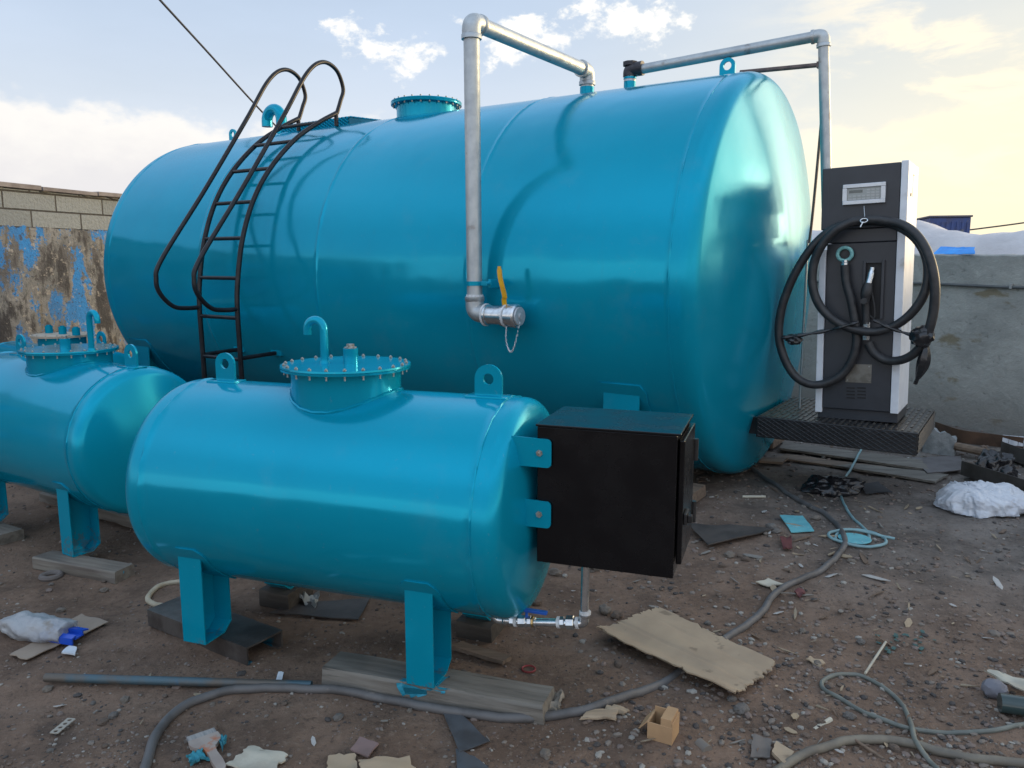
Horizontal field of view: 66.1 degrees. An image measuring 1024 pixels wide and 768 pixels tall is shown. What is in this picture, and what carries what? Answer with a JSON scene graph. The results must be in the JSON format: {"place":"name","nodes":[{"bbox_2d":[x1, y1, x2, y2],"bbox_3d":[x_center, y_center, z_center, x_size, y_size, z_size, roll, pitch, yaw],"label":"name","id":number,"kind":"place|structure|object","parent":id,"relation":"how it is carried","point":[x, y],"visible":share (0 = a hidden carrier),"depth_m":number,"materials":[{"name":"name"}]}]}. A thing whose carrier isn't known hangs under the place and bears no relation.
{"place":"outdoors","nodes":[
{"label":"outdoors","id":0,"kind":"place"},
{"bbox_2d":[159,0,275,125],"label":"overhead cable","id":1,"kind":"object","parent":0,"point":[201,45],"visible":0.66,"depth_m":10.41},
{"bbox_2d":[0,424,1023,767],"bbox_3d":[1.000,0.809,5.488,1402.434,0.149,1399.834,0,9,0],"label":"ground","id":2,"kind":"structure","parent":0,"point":[396,736],"depth_m":3.29,"materials":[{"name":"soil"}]},
{"bbox_2d":[0,521,24,544],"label":"timber plank","id":3,"kind":"object","parent":2,"relation":"on","point":[9,533],"visible":1,"depth_m":4.79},
{"bbox_2d":[42,685,53,692],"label":"stone","id":4,"kind":"object","parent":2,"relation":"on","point":[47,688],"visible":1,"depth_m":2.99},
{"bbox_2d":[38,570,63,581],"bbox_3d":[-2.487,1.035,4.248,0.122,0.032,0.122,0,9,0],"label":"washer","id":5,"kind":"object","parent":2,"relation":"on","point":[45,576],"visible":1,"depth_m":4.22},
{"bbox_2d":[10,614,107,659],"bbox_3d":[-1.981,1.088,3.406,0.195,0.014,0.388,4,10,27],"label":"cardboard strip","id":6,"kind":"object","parent":2,"relation":"on","point":[31,650],"visible":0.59,"depth_m":3.33,"materials":[{"name":"cardboard"}]},
{"bbox_2d":[0,610,88,645],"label":"plastic bag","id":7,"kind":"object","parent":6,"relation":"on","point":[26,625],"visible":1,"depth_m":3.35,"materials":[{"name":"plastic"}]},
{"bbox_2d":[56,607,65,611],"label":"stone","id":8,"kind":"object","parent":2,"relation":"on","point":[61,609],"visible":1,"depth_m":3.76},
{"bbox_2d":[50,718,75,733],"bbox_3d":[-1.560,1.187,2.734,0.032,0.003,0.090,1,9,9],"label":"perforated strip","id":9,"kind":"object","parent":2,"relation":"on","point":[58,729],"visible":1,"depth_m":2.73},
{"bbox_2d":[0,181,131,356],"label":"block wall","id":10,"kind":"structure","parent":2,"relation":"on","point":[52,243],"depth_m":9.62,"materials":[{"name":"stone"}]},
{"bbox_2d":[61,646,76,654],"bbox_3d":[-1.832,1.105,3.259,0.055,0.015,0.113,-4,9,-22],"label":"white shard","id":11,"kind":"object","parent":2,"relation":"on","point":[71,650],"visible":1,"depth_m":3.25,"materials":[{"name":"plastic"}]},
{"bbox_2d":[0,324,139,364],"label":"fuel tank","id":12,"kind":"object","parent":2,"relation":"on","point":[48,336],"visible":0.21,"depth_m":6.83,"materials":[{"name":"metal"}]},
{"bbox_2d":[32,550,134,583],"bbox_3d":[-2.353,1.000,4.316,0.609,0.074,0.134,3,9,21],"label":"timber plank","id":13,"kind":"object","parent":2,"relation":"on","point":[101,569],"visible":0.96,"depth_m":4.26,"materials":[{"name":"wood"}]},
{"bbox_2d":[0,309,186,556],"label":"fuel tank","id":14,"kind":"object","parent":13,"relation":"on","point":[72,417],"visible":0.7,"depth_m":4.33,"materials":[{"name":"metal"}]},
{"bbox_2d":[39,492,132,527],"bbox_3d":[-2.654,0.857,5.242,1.554,0.074,0.143,5,10,31],"label":"timber plank","id":15,"kind":"object","parent":2,"relation":"on","point":[122,519],"visible":0.22,"depth_m":5.17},
{"bbox_2d":[97,718,108,725],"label":"stone","id":16,"kind":"object","parent":2,"relation":"on","point":[102,721],"visible":1,"depth_m":2.76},
{"bbox_2d":[108,711,117,719],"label":"stone","id":17,"kind":"object","parent":2,"relation":"on","point":[112,715],"visible":1,"depth_m":2.80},
{"bbox_2d":[120,695,129,703],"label":"stone","id":18,"kind":"object","parent":2,"relation":"on","point":[124,699],"visible":1,"depth_m":2.91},
{"bbox_2d":[145,579,179,606],"bbox_3d":[-1.724,1.050,3.904,0.185,0.079,0.471,-4,9,-22],"label":"hose offcut","id":19,"kind":"object","parent":2,"relation":"on","point":[150,593],"visible":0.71,"depth_m":4.01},
{"bbox_2d":[171,755,179,761],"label":"stone","id":20,"kind":"object","parent":2,"relation":"on","point":[174,758],"visible":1,"depth_m":2.55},
{"bbox_2d":[43,673,312,686],"bbox_3d":[-1.278,1.135,3.006,1.041,0.033,0.032,0,9,3],"label":"iron pipe","id":21,"kind":"object","parent":2,"relation":"on","point":[136,680],"visible":0.9,"depth_m":3.00,"materials":[{"name":"metal"}]},
{"bbox_2d":[186,747,209,765],"bbox_3d":[-1.020,1.206,2.546,0.087,0.030,0.061,9,12,44],"label":"teal rag","id":22,"kind":"object","parent":2,"relation":"on","point":[197,756],"visible":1,"depth_m":2.55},
{"bbox_2d":[186,728,225,767],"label":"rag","id":23,"kind":"object","parent":2,"relation":"on","point":[207,741],"visible":0.99,"depth_m":2.60,"materials":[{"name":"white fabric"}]},
{"bbox_2d":[147,596,282,665],"bbox_3d":[-1.288,1.050,3.393,0.660,0.076,0.184,6,10,32],"label":"steel channel","id":24,"kind":"object","parent":2,"relation":"on","point":[238,638],"visible":0.63,"depth_m":3.30,"materials":[{"name":"metal"}]},
{"bbox_2d":[219,734,226,750],"bbox_3d":[-0.966,1.191,2.630,0.033,0.035,0.094,-6,11,-36],"label":"teal rag","id":25,"kind":"object","parent":2,"relation":"on","point":[222,740],"visible":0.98,"depth_m":2.62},
{"bbox_2d":[225,745,287,767],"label":"paper scrap","id":26,"kind":"object","parent":2,"relation":"on","point":[252,756],"visible":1,"depth_m":2.52,"materials":[{"name":"paper"}]},
{"bbox_2d":[276,671,283,679],"bbox_3d":[-0.893,1.124,3.031,0.023,0.007,0.064,-1,9,-8],"label":"paper tag","id":27,"kind":"object","parent":2,"relation":"on","point":[280,675],"visible":1,"depth_m":3.03,"materials":[{"name":"white paper"}]},
{"bbox_2d":[259,585,312,608],"bbox_3d":[-1.076,0.994,3.757,0.166,0.084,0.203,3,9,19],"label":"timber block","id":28,"kind":"object","parent":2,"relation":"on","point":[274,597],"depth_m":3.67,"materials":[{"name":"wood"}]},
{"bbox_2d":[300,591,319,608],"bbox_3d":[-0.959,1.024,3.730,0.098,0.074,0.175,0,9,0],"label":"paper scrap","id":29,"kind":"object","parent":2,"relation":"on","point":[313,598],"visible":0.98,"depth_m":3.73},
{"bbox_2d":[269,598,369,619],"bbox_3d":[-0.899,1.045,3.653,0.438,0.013,0.227,0,9,0],"label":"dark sheet","id":30,"kind":"object","parent":2,"relation":"on","point":[351,609],"visible":0.98,"depth_m":3.64,"materials":[{"name":"metal"}]},
{"bbox_2d":[333,713,343,721],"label":"stone","id":31,"kind":"object","parent":2,"relation":"on","point":[337,717],"visible":1,"depth_m":2.76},
{"bbox_2d":[327,753,356,767],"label":"cardboard scrap","id":32,"kind":"object","parent":2,"relation":"on","point":[338,760],"visible":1,"depth_m":2.54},
{"bbox_2d":[350,737,378,757],"bbox_3d":[-0.488,1.197,2.594,0.086,0.013,0.073,4,10,25],"label":"board scrap","id":33,"kind":"object","parent":2,"relation":"on","point":[363,746],"visible":1,"depth_m":2.59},
{"bbox_2d":[358,755,415,767],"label":"cardboard scrap","id":34,"kind":"object","parent":2,"relation":"on","point":[386,762],"visible":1,"depth_m":2.51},
{"bbox_2d":[322,651,554,724],"bbox_3d":[-0.283,1.121,2.919,0.874,0.082,0.156,3,9,18],"label":"timber plank","id":35,"kind":"object","parent":2,"relation":"on","point":[463,689],"visible":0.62,"depth_m":2.87,"materials":[{"name":"wood"}]},
{"bbox_2d":[125,316,698,688],"bbox_3d":[-0.411,0.389,3.136,2.249,1.304,0.845,3,9,19],"label":"fuel tank","id":36,"kind":"object","parent":35,"relation":"on","point":[350,471],"visible":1,"depth_m":2.82,"materials":[{"name":"metal"}]},
{"bbox_2d":[443,713,489,751],"bbox_3d":[-0.182,1.179,2.706,0.109,0.011,0.253,-5,10,-27],"label":"sheet offcut","id":37,"kind":"object","parent":2,"relation":"on","point":[466,734],"visible":1,"depth_m":2.67,"materials":[{"name":"grey metal"}]},
{"bbox_2d":[456,749,488,767],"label":"sheet offcut","id":38,"kind":"object","parent":2,"relation":"on","point":[465,759],"visible":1,"depth_m":2.52,"materials":[{"name":"grey metal"}]},
{"bbox_2d":[456,614,503,642],"bbox_3d":[-0.130,1.044,3.435,0.166,0.084,0.203,3,9,19],"label":"timber block","id":39,"kind":"object","parent":2,"relation":"on","point":[480,630],"depth_m":3.35,"materials":[{"name":"wood"}]},
{"bbox_2d":[451,641,511,664],"bbox_3d":[-0.130,1.086,3.186,0.264,0.023,0.060,5,10,29],"label":"wood board","id":40,"kind":"object","parent":2,"relation":"on","point":[482,653],"visible":0.94,"depth_m":3.17,"materials":[{"name":"wood"}]},
{"bbox_2d":[140,467,847,767],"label":"hose","id":41,"kind":"object","parent":2,"relation":"on","point":[169,717],"visible":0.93,"depth_m":2.90,"materials":[{"name":"rubber"}]},
{"bbox_2d":[104,13,934,473],"bbox_3d":[-0.554,-1.191,6.954,7.647,3.389,3.523,6,10,33],"label":"storage tank","id":42,"kind":"object","parent":2,"relation":"on","point":[630,245],"visible":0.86,"depth_m":5.52,"materials":[{"name":"metal"}]},
{"bbox_2d":[774,160,939,422],"bbox_3d":[2.322,-0.596,5.253,1.002,1.667,0.678,4,9,33],"label":"fuel dispenser","id":43,"kind":"object","parent":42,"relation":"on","point":[870,236],"visible":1,"depth_m":5.11,"materials":[{"name":"black metal"}]},
{"bbox_2d":[521,665,535,672],"bbox_3d":[0.065,1.120,3.094,0.059,0.008,0.059,0,9,0],"label":"red ring","id":44,"kind":"object","parent":2,"relation":"on","point":[524,671],"visible":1,"depth_m":3.09,"materials":[{"name":"plastic"}]},
{"bbox_2d":[532,598,541,605],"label":"stone","id":45,"kind":"object","parent":2,"relation":"on","point":[537,602],"visible":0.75,"depth_m":3.71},
{"bbox_2d":[539,748,550,759],"bbox_3d":[0.109,1.196,2.546,0.041,0.030,0.042,6,11,34],"label":"stone","id":46,"kind":"object","parent":2,"relation":"on","point":[545,753],"visible":1,"depth_m":2.53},
{"bbox_2d":[549,568,561,576],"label":"stone","id":47,"kind":"object","parent":2,"relation":"on","point":[556,572],"visible":1,"depth_m":4.07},
{"bbox_2d":[548,689,564,710],"bbox_3d":[0.128,1.138,2.800,0.188,0.075,0.086,-6,11,-34],"label":"cloth","id":48,"kind":"object","parent":2,"relation":"on","point":[555,704],"visible":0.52,"depth_m":2.82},
{"bbox_2d":[580,709,618,720],"bbox_3d":[0.306,1.149,2.737,0.142,0.026,0.061,0,9,0],"label":"cardboard scrap","id":49,"kind":"object","parent":2,"relation":"on","point":[597,714],"visible":1,"depth_m":2.73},
{"bbox_2d":[599,604,611,614],"bbox_3d":[0.427,1.042,3.627,0.066,0.049,0.067,7,11,40],"label":"stone","id":50,"kind":"object","parent":2,"relation":"on","point":[604,609],"visible":1,"depth_m":3.61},
{"bbox_2d":[610,610,622,619],"bbox_3d":[0.472,1.052,3.572,0.052,0.039,0.068,7,11,38],"label":"stone","id":51,"kind":"object","parent":2,"relation":"on","point":[616,614],"visible":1,"depth_m":3.56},
{"bbox_2d":[605,704,628,714],"bbox_3d":[0.365,1.141,2.771,0.091,0.021,0.044,4,10,25],"label":"cardboard scrap","id":52,"kind":"object","parent":2,"relation":"on","point":[622,710],"visible":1,"depth_m":2.76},
{"bbox_2d":[614,660,622,667],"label":"stone","id":53,"kind":"object","parent":2,"relation":"on","point":[618,664],"visible":1,"depth_m":3.12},
{"bbox_2d":[639,705,679,745],"bbox_3d":[0.494,1.137,2.647,0.116,0.087,0.085,5,10,28],"label":"carton","id":54,"kind":"object","parent":2,"relation":"on","point":[662,724],"visible":1,"depth_m":2.61,"materials":[{"name":"cardboard"}]},
{"bbox_2d":[596,607,774,693],"bbox_3d":[0.728,1.067,3.221,0.398,0.039,0.702,-7,11,-39],"label":"cardboard sheet","id":55,"kind":"object","parent":2,"relation":"on","point":[678,641],"visible":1,"depth_m":3.20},
{"bbox_2d":[693,483,705,501],"bbox_3d":[0.888,0.720,5.410,0.775,0.079,0.424,6,10,33],"label":"timber plank","id":56,"kind":"object","parent":2,"relation":"on","point":[699,491],"visible":0.08,"depth_m":5.29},
{"bbox_2d":[695,738,712,751],"bbox_3d":[0.631,1.198,2.594,0.040,0.040,0.046,-4,10,-25],"label":"stone","id":57,"kind":"object","parent":2,"relation":"on","point":[702,744],"visible":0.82,"depth_m":2.58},
{"bbox_2d":[724,551,734,557],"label":"stone","id":58,"kind":"object","parent":2,"relation":"on","point":[729,554],"visible":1,"depth_m":4.30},
{"bbox_2d":[727,695,736,701],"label":"stone","id":59,"kind":"object","parent":2,"relation":"on","point":[731,698],"visible":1,"depth_m":2.86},
{"bbox_2d":[692,523,773,544],"bbox_3d":[1.246,0.855,4.672,0.521,0.018,0.327,-5,10,-29],"label":"dark sheet","id":60,"kind":"object","parent":2,"relation":"on","point":[711,534],"visible":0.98,"depth_m":4.61,"materials":[{"name":"metal"}]},
{"bbox_2d":[733,702,749,714],"bbox_3d":[0.819,1.158,2.807,0.067,0.040,0.053,-8,12,-43],"label":"stone","id":61,"kind":"object","parent":2,"relation":"on","point":[741,708],"visible":1,"depth_m":2.79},
{"bbox_2d":[741,556,749,561],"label":"stone","id":62,"kind":"object","parent":2,"relation":"on","point":[745,558],"visible":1,"depth_m":4.26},
{"bbox_2d":[742,553,762,558],"bbox_3d":[1.317,0.942,4.308,0.116,0.012,0.030,-2,10,33],"label":"wood chip","id":63,"kind":"object","parent":2,"relation":"on","point":[753,556],"visible":0.9,"depth_m":4.30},
{"bbox_2d":[742,495,765,497],"bbox_3d":[1.659,0.772,5.400,0.158,0.017,0.018,0,9,0],"label":"stick","id":64,"kind":"object","parent":2,"relation":"on","point":[753,496],"visible":1,"depth_m":5.39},
{"bbox_2d":[750,734,771,758],"bbox_3d":[0.821,1.197,2.593,0.063,0.010,0.135,3,9,21],"label":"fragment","id":65,"kind":"object","parent":2,"relation":"on","point":[763,744],"visible":1,"depth_m":2.59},
{"bbox_2d":[756,578,782,586],"bbox_3d":[1.292,0.995,3.932,0.083,0.013,0.119,-9,12,-44],"label":"board scrap","id":66,"kind":"object","parent":2,"relation":"on","point":[767,582],"visible":0.99,"depth_m":3.93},
{"bbox_2d":[765,523,776,527],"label":"stone","id":67,"kind":"object","parent":2,"relation":"on","point":[770,525],"visible":0.73,"depth_m":4.70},
{"bbox_2d":[759,457,787,463],"bbox_3d":[2.109,0.613,6.325,0.279,0.026,0.155,0,9,0],"label":"wood board","id":68,"kind":"object","parent":2,"relation":"on","point":[775,460],"visible":1,"depth_m":6.28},
{"bbox_2d":[769,439,783,448],"bbox_3d":[2.023,0.458,7.109,0.775,0.079,0.423,6,10,33],"label":"timber plank","id":69,"kind":"object","parent":2,"relation":"on","point":[775,443],"visible":0.04,"depth_m":6.79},
{"bbox_2d":[771,528,781,533],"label":"stone","id":70,"kind":"object","parent":2,"relation":"on","point":[776,530],"visible":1,"depth_m":4.64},
{"bbox_2d":[772,741,793,762],"bbox_3d":[0.867,1.194,2.544,0.069,0.018,0.103,7,11,40],"label":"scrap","id":71,"kind":"object","parent":2,"relation":"on","point":[781,752],"visible":1,"depth_m":2.54,"materials":[{"name":"wood"}]},
{"bbox_2d":[780,536,791,549],"bbox_3d":[1.556,0.897,4.468,0.065,0.023,0.244,3,9,16],"label":"maroon scrap","id":72,"kind":"object","parent":2,"relation":"on","point":[786,542],"visible":1,"depth_m":4.45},
{"bbox_2d":[784,727,797,733],"bbox_3d":[0.950,1.182,2.686,0.048,0.008,0.019,13,12,40],"label":"wood chip","id":73,"kind":"object","parent":2,"relation":"on","point":[790,730],"visible":1,"depth_m":2.68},
{"bbox_2d":[780,515,813,532],"bbox_3d":[1.737,0.852,4.794,0.142,0.014,0.342,1,9,8],"label":"teal plate","id":74,"kind":"object","parent":2,"relation":"on","point":[805,526],"visible":1,"depth_m":4.79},
{"bbox_2d":[794,588,804,597],"bbox_3d":[1.396,1.012,3.828,0.090,0.022,0.048,-9,12,-44],"label":"red rag","id":75,"kind":"object","parent":2,"relation":"on","point":[799,592],"visible":1,"depth_m":3.83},
{"bbox_2d":[806,656,824,666],"bbox_3d":[1.218,1.115,3.160,0.066,0.023,0.076,-8,12,-40],"label":"cardboard scrap","id":76,"kind":"object","parent":2,"relation":"on","point":[811,659],"visible":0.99,"depth_m":3.16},
{"bbox_2d":[811,515,820,520],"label":"stone","id":77,"kind":"object","parent":2,"relation":"on","point":[816,517],"visible":0.99,"depth_m":4.93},
{"bbox_2d":[816,718,825,723],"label":"stone","id":78,"kind":"object","parent":2,"relation":"on","point":[820,721],"visible":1,"depth_m":2.73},
{"bbox_2d":[813,717,832,728],"bbox_3d":[1.078,1.183,2.732,0.100,0.022,0.018,-6,11,-36],"label":"stick","id":79,"kind":"object","parent":2,"relation":"on","point":[828,719],"visible":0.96,"depth_m":2.74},
{"bbox_2d":[778,454,885,471],"bbox_3d":[2.542,0.634,6.296,0.802,0.027,0.217,5,10,30],"label":"wood board","id":80,"kind":"object","parent":2,"relation":"on","point":[810,460],"visible":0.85,"depth_m":6.34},
{"bbox_2d":[801,474,865,496],"bbox_3d":[2.276,0.708,5.573,0.411,0.129,0.310,4,10,26],"label":"plastic bag","id":81,"kind":"object","parent":2,"relation":"on","point":[834,485],"visible":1,"depth_m":5.51,"materials":[{"name":"plastic"}]},
{"bbox_2d":[842,711,856,719],"bbox_3d":[1.196,1.176,2.788,0.049,0.029,0.039,3,9,20],"label":"stone","id":82,"kind":"object","parent":2,"relation":"on","point":[849,715],"visible":1,"depth_m":2.78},
{"bbox_2d":[779,442,927,470],"bbox_3d":[2.805,0.587,6.508,1.187,0.035,0.289,6,11,36],"label":"wood board","id":83,"kind":"object","parent":2,"relation":"on","point":[901,462],"visible":0.99,"depth_m":6.44,"materials":[{"name":"wood"}]},
{"bbox_2d":[838,533,871,543],"bbox_3d":[1.975,0.890,4.539,0.179,0.007,0.179,0,9,0],"label":"teal disc","id":84,"kind":"object","parent":2,"relation":"on","point":[854,538],"visible":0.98,"depth_m":4.53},
{"bbox_2d":[827,449,894,547],"bbox_3d":[2.606,0.709,5.767,0.358,0.070,3.020,4,10,25],"label":"cable","id":85,"kind":"object","parent":2,"relation":"on","point":[865,530],"visible":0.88,"depth_m":4.62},
{"bbox_2d":[856,638,865,644],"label":"stone","id":86,"kind":"object","parent":2,"relation":"on","point":[861,641],"visible":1,"depth_m":3.38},
{"bbox_2d":[860,552,867,563],"bbox_3d":[1.906,0.944,4.270,0.026,0.012,0.168,2,9,11],"label":"wood chip","id":87,"kind":"object","parent":2,"relation":"on","point":[864,558],"visible":1,"depth_m":4.26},
{"bbox_2d":[864,641,886,673],"bbox_3d":[1.482,1.111,3.206,0.010,0.010,0.326,7,11,37],"label":"stick","id":88,"kind":"object","parent":2,"relation":"on","point":[875,658],"visible":1,"depth_m":3.19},
{"bbox_2d":[862,574,889,580],"bbox_3d":[1.849,0.984,4.000,0.141,0.010,0.036,8,12,40],"label":"wood chip","id":89,"kind":"object","parent":2,"relation":"on","point":[874,577],"visible":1,"depth_m":4.00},
{"bbox_2d":[863,481,891,493],"bbox_3d":[2.564,0.738,5.606,0.220,0.013,0.287,0,9,0],"label":"black mat","id":90,"kind":"object","parent":2,"relation":"on","point":[873,487],"visible":0.91,"depth_m":5.58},
{"bbox_2d":[832,463,948,483],"bbox_3d":[2.910,0.667,6.073,0.764,0.026,0.298,7,11,39],"label":"wood board","id":91,"kind":"object","parent":2,"relation":"on","point":[923,476],"visible":0.98,"depth_m":5.98,"materials":[{"name":"wood"}]},
{"bbox_2d":[888,743,899,752],"bbox_3d":[1.264,1.204,2.603,0.033,0.025,0.044,-5,10,-30],"label":"stone","id":92,"kind":"object","parent":2,"relation":"on","point":[893,747],"visible":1,"depth_m":2.59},
{"bbox_2d":[773,734,1023,767],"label":"hose","id":93,"kind":"object","parent":2,"relation":"on","point":[795,758],"visible":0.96,"depth_m":2.56,"materials":[{"name":"rubber"}]},
{"bbox_2d":[855,739,883,758],"bbox_3d":[1.169,1.197,2.579,0.012,0.033,0.096,-8,12,-42],"label":"stick","id":94,"kind":"object","parent":93,"relation":"on","point":[868,749],"visible":1,"depth_m":2.58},
{"bbox_2d":[791,254,1023,436],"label":"rendered wall","id":95,"kind":"structure","parent":2,"relation":"on","point":[972,377],"depth_m":7.50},
{"bbox_2d":[934,246,974,253],"bbox_3d":[4.298,-1.292,7.607,0.105,0.084,0.524,-2,9,-14],"label":"blue tarp","id":96,"kind":"object","parent":95,"relation":"on","point":[955,250],"visible":0.96,"depth_m":7.62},
{"bbox_2d":[904,618,912,626],"bbox_3d":[1.774,1.068,3.522,0.028,0.012,0.073,22,31,34],"label":"wood chip","id":97,"kind":"object","parent":2,"relation":"on","point":[908,622],"visible":1,"depth_m":3.52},
{"bbox_2d":[812,220,1023,254],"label":"tarpaulin heap","id":98,"kind":"object","parent":2,"relation":"on","point":[937,237],"visible":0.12,"depth_m":8.34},
{"bbox_2d":[819,672,1023,767],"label":"cable","id":99,"kind":"object","parent":2,"relation":"on","point":[911,727],"visible":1,"depth_m":2.73,"materials":[{"name":"rubber"}]},
{"bbox_2d":[928,668,938,675],"bbox_3d":[1.669,1.140,3.122,0.077,0.010,0.018,-8,1,-33],"label":"wood chip","id":100,"kind":"object","parent":2,"relation":"on","point":[933,670],"visible":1,"depth_m":3.12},
{"bbox_2d":[911,456,961,472],"bbox_3d":[3.405,0.633,6.199,0.396,0.020,0.624,2,9,14],"label":"slate sheet","id":101,"kind":"object","parent":2,"relation":"on","point":[940,464],"visible":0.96,"depth_m":6.22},
{"bbox_2d":[922,428,956,455],"bbox_3d":[3.665,0.477,6.741,0.252,0.222,0.190,5,10,30],"label":"concrete block","id":102,"kind":"object","parent":2,"relation":"on","point":[940,443],"depth_m":6.66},
{"bbox_2d":[916,215,972,232],"bbox_3d":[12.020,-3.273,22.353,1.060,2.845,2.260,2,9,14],"label":"shipping container","id":103,"kind":"object","parent":2,"relation":"on","point":[962,223],"visible":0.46,"depth_m":21.10,"materials":[{"name":"metal"}]},
{"bbox_2d":[954,758,966,766],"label":"stone","id":104,"kind":"object","parent":2,"relation":"on","point":[961,762],"visible":1,"depth_m":2.52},
{"bbox_2d":[954,442,989,454],"bbox_3d":[3.827,0.546,6.554,0.257,0.090,0.067,8,12,41],"label":"log","id":105,"kind":"object","parent":2,"relation":"on","point":[970,449],"visible":0.72,"depth_m":6.55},
{"bbox_2d":[933,480,1023,518],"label":"plastic bag","id":106,"kind":"object","parent":2,"relation":"on","point":[979,499],"visible":1,"depth_m":5.03,"materials":[{"name":"plastic"}]},
{"bbox_2d":[935,422,1023,448],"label":"steel strip","id":107,"kind":"object","parent":2,"relation":"on","point":[975,438],"visible":0.81,"depth_m":6.95,"materials":[{"name":"metal"}]},
{"bbox_2d":[960,461,1023,490],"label":"steel angle","id":108,"kind":"object","parent":2,"relation":"on","point":[974,471],"visible":0.77,"depth_m":5.72,"materials":[{"name":"metal"}]},
{"bbox_2d":[981,678,1008,698],"bbox_3d":[1.802,1.141,2.943,0.088,0.075,0.081,0,9,0],"label":"stone","id":109,"kind":"object","parent":2,"relation":"on","point":[991,688],"visible":0.89,"depth_m":2.92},
{"bbox_2d":[975,448,1017,476],"bbox_3d":[3.678,0.603,5.978,0.290,0.204,0.270,8,12,42],"label":"plastic bag","id":110,"kind":"object","parent":2,"relation":"on","point":[998,461],"visible":0.63,"depth_m":5.92,"materials":[{"name":"plastic"}]},
{"bbox_2d":[993,576,1002,588],"bbox_3d":[2.417,0.989,3.915,0.030,0.011,0.116,12,21,5],"label":"wood chip","id":111,"kind":"object","parent":2,"relation":"on","point":[997,582],"visible":1,"depth_m":3.92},
{"bbox_2d":[984,669,1023,690],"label":"board scrap","id":112,"kind":"object","parent":2,"relation":"on","point":[1016,683],"visible":0.99,"depth_m":2.98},
{"bbox_2d":[997,693,1023,715],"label":"bottle","id":113,"kind":"object","parent":2,"relation":"on","point":[1011,704],"visible":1,"depth_m":2.79,"materials":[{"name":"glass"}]},
{"bbox_2d":[1000,441,1023,464],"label":"steel angle","id":114,"kind":"object","parent":2,"relation":"on","point":[1017,452],"visible":0.71,"depth_m":6.35,"materials":[{"name":"metal"}]},
{"bbox_2d":[1002,435,1023,445],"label":"striped panel","id":115,"kind":"object","parent":2,"relation":"on","point":[1011,442],"visible":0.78,"depth_m":6.81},
{"bbox_2d":[0,0,1023,234],"label":"sky","id":116,"kind":"structure","parent":0,"point":[93,92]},
{"bbox_2d":[970,222,1023,229],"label":"overhead wire","id":117,"kind":"object","parent":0,"point":[998,226],"visible":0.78,"depth_m":23.54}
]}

